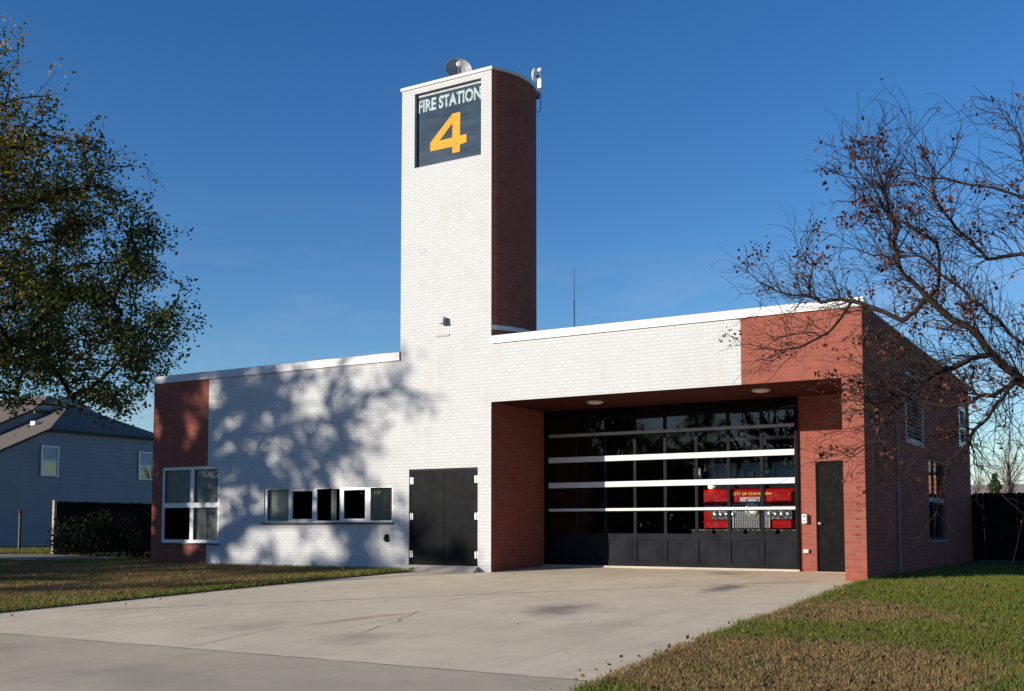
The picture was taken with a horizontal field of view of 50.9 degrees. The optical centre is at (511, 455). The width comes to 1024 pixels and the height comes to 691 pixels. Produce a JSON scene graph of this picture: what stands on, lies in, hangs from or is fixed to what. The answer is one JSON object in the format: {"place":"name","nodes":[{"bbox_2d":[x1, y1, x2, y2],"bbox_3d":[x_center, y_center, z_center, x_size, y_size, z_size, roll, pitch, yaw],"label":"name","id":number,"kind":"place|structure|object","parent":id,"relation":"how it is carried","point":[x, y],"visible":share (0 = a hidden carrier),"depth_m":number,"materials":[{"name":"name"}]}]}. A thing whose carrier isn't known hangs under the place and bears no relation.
{"place":"outdoors","nodes":[
{"label":"outdoors","id":0,"kind":"place"},
{"bbox_2d":[0,554,122,558],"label":"gravel path","id":1,"kind":"structure","parent":0,"point":[18,556],"depth_m":36.55,"materials":[{"name":"grey gravel"}]},
{"bbox_2d":[0,546,150,562],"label":"lawn","id":2,"kind":"structure","parent":0,"point":[59,554],"depth_m":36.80,"materials":[{"name":"plant"}]},
{"bbox_2d":[18,510,22,549],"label":"marker post","id":3,"kind":"object","parent":2,"relation":"on","point":[19,528],"visible":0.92,"depth_m":47.27,"materials":[{"name":"metal"}]},
{"bbox_2d":[50,522,91,554],"bbox_3d":[-15.780,3.060,38.687,1.466,1.368,2.063,1,-4,-9],"label":"shrub","id":4,"kind":"object","parent":2,"relation":"on","point":[81,552],"visible":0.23,"depth_m":38.30,"materials":[{"name":"green plant"}]},
{"bbox_2d":[47,509,120,556],"bbox_3d":[-14.587,2.749,37.358,2.732,1.802,3.030,1,-4,-10],"label":"shrub","id":5,"kind":"object","parent":2,"relation":"on","point":[79,538],"visible":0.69,"depth_m":37.04,"materials":[{"name":"green plant"}]},
{"bbox_2d":[51,500,151,553],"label":"wood fence","id":6,"kind":"object","parent":2,"relation":"on","point":[79,510],"visible":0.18,"depth_m":40.98,"materials":[{"name":"black wood"}]},
{"bbox_2d":[0,13,211,435],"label":"oak tree","id":7,"kind":"object","parent":2,"relation":"on","point":[44,358],"visible":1,"depth_m":38.84,"materials":[{"name":"green plant"}]},
{"bbox_2d":[79,501,150,556],"bbox_3d":[-12.815,2.580,36.614,3.540,2.102,3.004,-2,-4,31],"label":"shrub","id":8,"kind":"object","parent":2,"relation":"on","point":[124,528],"visible":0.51,"depth_m":36.19,"materials":[{"name":"green plant"}]},
{"bbox_2d":[123,505,151,557],"bbox_3d":[-11.358,2.571,35.250,2.641,1.891,3.412,1,-4,-13],"label":"shrub","id":9,"kind":"object","parent":2,"relation":"on","point":[139,535],"visible":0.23,"depth_m":34.78,"materials":[{"name":"green plant"}]},
{"bbox_2d":[134,512,151,557],"bbox_3d":[-10.144,2.458,33.271,2.761,1.934,3.243,1,-4,-12],"label":"shrub","id":10,"kind":"object","parent":2,"relation":"on","point":[145,525],"visible":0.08,"depth_m":32.80,"materials":[{"name":"green plant"}]},
{"bbox_2d":[0,396,152,546],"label":"house","id":11,"kind":"structure","parent":0,"point":[48,455],"depth_m":59.19,"materials":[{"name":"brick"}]},
{"bbox_2d":[40,445,59,476],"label":"window","id":12,"kind":"structure","parent":11,"relation":"in","point":[49,459],"depth_m":57.74,"materials":[{"name":"glass"}]},
{"bbox_2d":[138,451,152,479],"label":"window","id":13,"kind":"structure","parent":11,"relation":"in","point":[145,459],"depth_m":63.22,"materials":[{"name":"glass"}]},
{"bbox_2d":[0,559,419,612],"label":"lawn","id":14,"kind":"structure","parent":0,"point":[89,602],"depth_m":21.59,"materials":[{"name":"plant"}]},
{"bbox_2d":[6,559,1023,690],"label":"fallen leaves","id":15,"kind":"object","parent":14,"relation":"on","point":[872,682],"visible":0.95,"depth_m":12.52,"materials":[{"name":"brown plant"}]},
{"bbox_2d":[0,633,599,690],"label":"pavement","id":16,"kind":"structure","parent":0,"point":[33,663],"depth_m":10.76,"materials":[{"name":"concrete"}]},
{"bbox_2d":[7,633,585,680],"bbox_3d":[-4.153,2.271,12.820,11.601,0.002,0.063,-2,-4,31],"label":"driveway joint","id":17,"kind":"object","parent":16,"relation":"on","point":[316,658],"visible":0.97,"depth_m":11.59,"materials":[{"name":"grey concrete"}]},
{"bbox_2d":[0,566,853,680],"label":"driveway","id":18,"kind":"structure","parent":0,"point":[555,632],"depth_m":15.61,"materials":[{"name":"concrete"}]},
{"bbox_2d":[54,581,808,611],"bbox_3d":[-0.745,2.423,18.728,13.472,0.327,0.104,1,-4,-13],"label":"driveway joint","id":19,"kind":"object","parent":18,"relation":"on","point":[422,596],"visible":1,"depth_m":18.47,"materials":[{"name":"grey concrete"}]},
{"bbox_2d":[3,556,1018,680],"bbox_3d":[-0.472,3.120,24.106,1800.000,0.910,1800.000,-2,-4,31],"label":"ground","id":20,"kind":"structure","parent":0,"point":[411,666],"depth_m":12.36,"materials":[{"name":"green plant"}]},
{"bbox_2d":[151,66,972,580],"bbox_3d":[1.723,-2.571,30.984,19.379,12.055,14.240,-2,-4,31],"label":"fire station","id":21,"kind":"object","parent":20,"relation":"on","point":[495,430],"visible":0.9,"depth_m":25.26,"materials":[{"name":"white brick"}]},
{"bbox_2d":[158,465,219,544],"bbox_3d":[-8.699,1.348,29.171,2.290,2.105,0.211,-2,-4,31],"label":"window","id":22,"kind":"structure","parent":21,"relation":"in","point":[196,488],"depth_m":29.11,"materials":[{"name":"metal"}]},
{"bbox_2d":[260,486,393,523],"bbox_3d":[-4.605,1.247,26.745,4.230,0.905,0.226,-2,-4,31],"label":"window","id":23,"kind":"structure","parent":21,"relation":"in","point":[378,499],"depth_m":26.72,"materials":[{"name":"metal"}]},
{"bbox_2d":[383,534,387,541],"bbox_3d":[-3.019,1.962,25.614,0.100,0.180,0.136,-2,-4,31],"label":"hose bib","id":24,"kind":"object","parent":21,"relation":"attached to","point":[385,538],"visible":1,"depth_m":25.63,"materials":[{"name":"black paint"}]},
{"bbox_2d":[438,317,445,323],"bbox_3d":[-1.625,-3.153,25.107,0.140,0.160,0.168,-2,-4,31],"label":"wall lamp","id":25,"kind":"object","parent":21,"relation":"attached to","point":[441,320],"visible":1,"depth_m":25.06,"materials":[{"name":"grey metal"}]},
{"bbox_2d":[436,334,449,336],"bbox_3d":[-1.625,-2.808,25.173,0.390,0.050,0.015,-2,-4,31],"label":"name plate","id":26,"kind":"object","parent":21,"relation":"attached to","point":[442,335],"visible":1,"depth_m":25.16,"materials":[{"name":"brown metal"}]},
{"bbox_2d":[409,467,477,565],"bbox_3d":[-1.578,1.418,24.938,1.925,2.245,0.089,-2,-4,31],"label":"double door","id":27,"kind":"structure","parent":21,"relation":"in","point":[443,528],"depth_m":24.92,"materials":[{"name":"black paint"}]},
{"bbox_2d":[417,80,480,167],"bbox_3d":[-1.470,-7.843,25.567,1.887,1.812,0.075,-2,-4,31],"label":"tower sign","id":28,"kind":"object","parent":21,"relation":"attached to","point":[448,124],"visible":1,"depth_m":25.55,"materials":[{"name":"metal"}]},
{"bbox_2d":[445,58,471,75],"bbox_3d":[-1.318,-9.303,26.521,0.533,1.100,0.472,-2,-4,31],"label":"satellite dish","id":29,"kind":"object","parent":21,"relation":"on","point":[454,66],"visible":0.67,"depth_m":26.64,"materials":[{"name":"paint"}]},
{"bbox_2d":[532,68,541,112],"bbox_3d":[0.620,-8.970,26.500,0.262,1.148,0.331,0,-4,5],"label":"radio antenna","id":30,"kind":"object","parent":21,"relation":"attached to","point":[535,75],"visible":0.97,"depth_m":26.40,"materials":[{"name":"grey metal"}]},
{"bbox_2d":[549,407,796,568],"bbox_3d":[3.524,0.792,24.792,6.075,3.515,0.105,-2,-4,31],"label":"garage door","id":31,"kind":"structure","parent":21,"relation":"in","point":[759,551],"depth_m":24.65,"materials":[{"name":"grey metal"}]},
{"bbox_2d":[691,435,794,563],"bbox_3d":[6.585,1.146,26.935,2.820,3.097,4.575,-2,-4,31],"label":"fire truck","id":32,"kind":"object","parent":21,"relation":"in","point":[749,522],"visible":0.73,"depth_m":25.47,"materials":[{"name":"red metal"}]},
{"bbox_2d":[802,514,807,522],"bbox_3d":[6.274,1.352,23.061,0.100,0.200,0.119,-2,-4,31],"label":"intercom","id":33,"kind":"object","parent":21,"relation":"attached to","point":[804,518],"visible":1,"depth_m":23.02,"materials":[{"name":"white plastic"}]},
{"bbox_2d":[815,460,844,571],"bbox_3d":[6.891,1.285,22.772,0.910,2.365,0.115,-2,-4,31],"label":"side door","id":34,"kind":"structure","parent":21,"relation":"in","point":[830,535],"depth_m":22.87,"materials":[{"name":"black paint"}]},
{"bbox_2d":[928,458,947,542],"bbox_3d":[10.567,1.116,26.842,0.171,2.070,2.320,-2,-4,31],"label":"window","id":35,"kind":"structure","parent":21,"relation":"in","point":[936,533],"depth_m":27.11,"materials":[{"name":"glass"}]},
{"bbox_2d":[958,407,965,448],"bbox_3d":[12.832,-0.822,30.791,0.086,1.180,1.250,-2,-4,31],"label":"window","id":36,"kind":"structure","parent":21,"relation":"in","point":[961,415],"depth_m":30.98,"materials":[{"name":"metal"}]},
{"bbox_2d":[971,459,988,493],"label":"bare tree","id":37,"kind":"object","parent":20,"relation":"on","point":[982,487],"visible":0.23,"depth_m":79.97,"materials":[{"name":"brown plant"}]},
{"bbox_2d":[971,492,1023,560],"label":"wood fence","id":38,"kind":"object","parent":20,"relation":"on","point":[996,521],"visible":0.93,"depth_m":31.64,"materials":[{"name":"black wood"}]},
{"bbox_2d":[971,484,1023,539],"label":"house","id":39,"kind":"structure","parent":20,"relation":"on","point":[1020,488],"depth_m":86.08,"materials":[{"name":"plastic"}]},
{"bbox_2d":[979,425,1023,493],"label":"bare tree","id":40,"kind":"object","parent":20,"relation":"on","point":[1007,475],"visible":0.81,"depth_m":73.42,"materials":[{"name":"brown plant"}]},
{"bbox_2d":[987,473,1017,524],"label":"evergreen tree","id":41,"kind":"object","parent":20,"relation":"on","point":[992,487],"visible":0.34,"depth_m":72.06,"materials":[{"name":"green plant"}]},
{"bbox_2d":[0,0,1023,484],"label":"sky","id":42,"kind":"structure","parent":0,"point":[670,134],"materials":[{"name":"blue"}]},
{"bbox_2d":[574,280,574,326],"bbox_3d":[1.621,-3.520,27.963,0.035,2.850,0.035,-2,-4,31],"label":"whip antenna","id":43,"kind":"object","parent":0,"point":[574,303],"visible":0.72,"depth_m":27.98,"materials":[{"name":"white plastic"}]},
{"bbox_2d":[570,561,1023,690],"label":"lawn","id":44,"kind":"structure","parent":0,"point":[1006,563],"depth_m":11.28,"materials":[{"name":"plant"}]},
{"bbox_2d":[712,78,1023,560],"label":"crabapple tree","id":45,"kind":"object","parent":44,"relation":"on","point":[1016,377],"visible":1,"depth_m":15.17,"materials":[{"name":"brown plant"}]}
]}

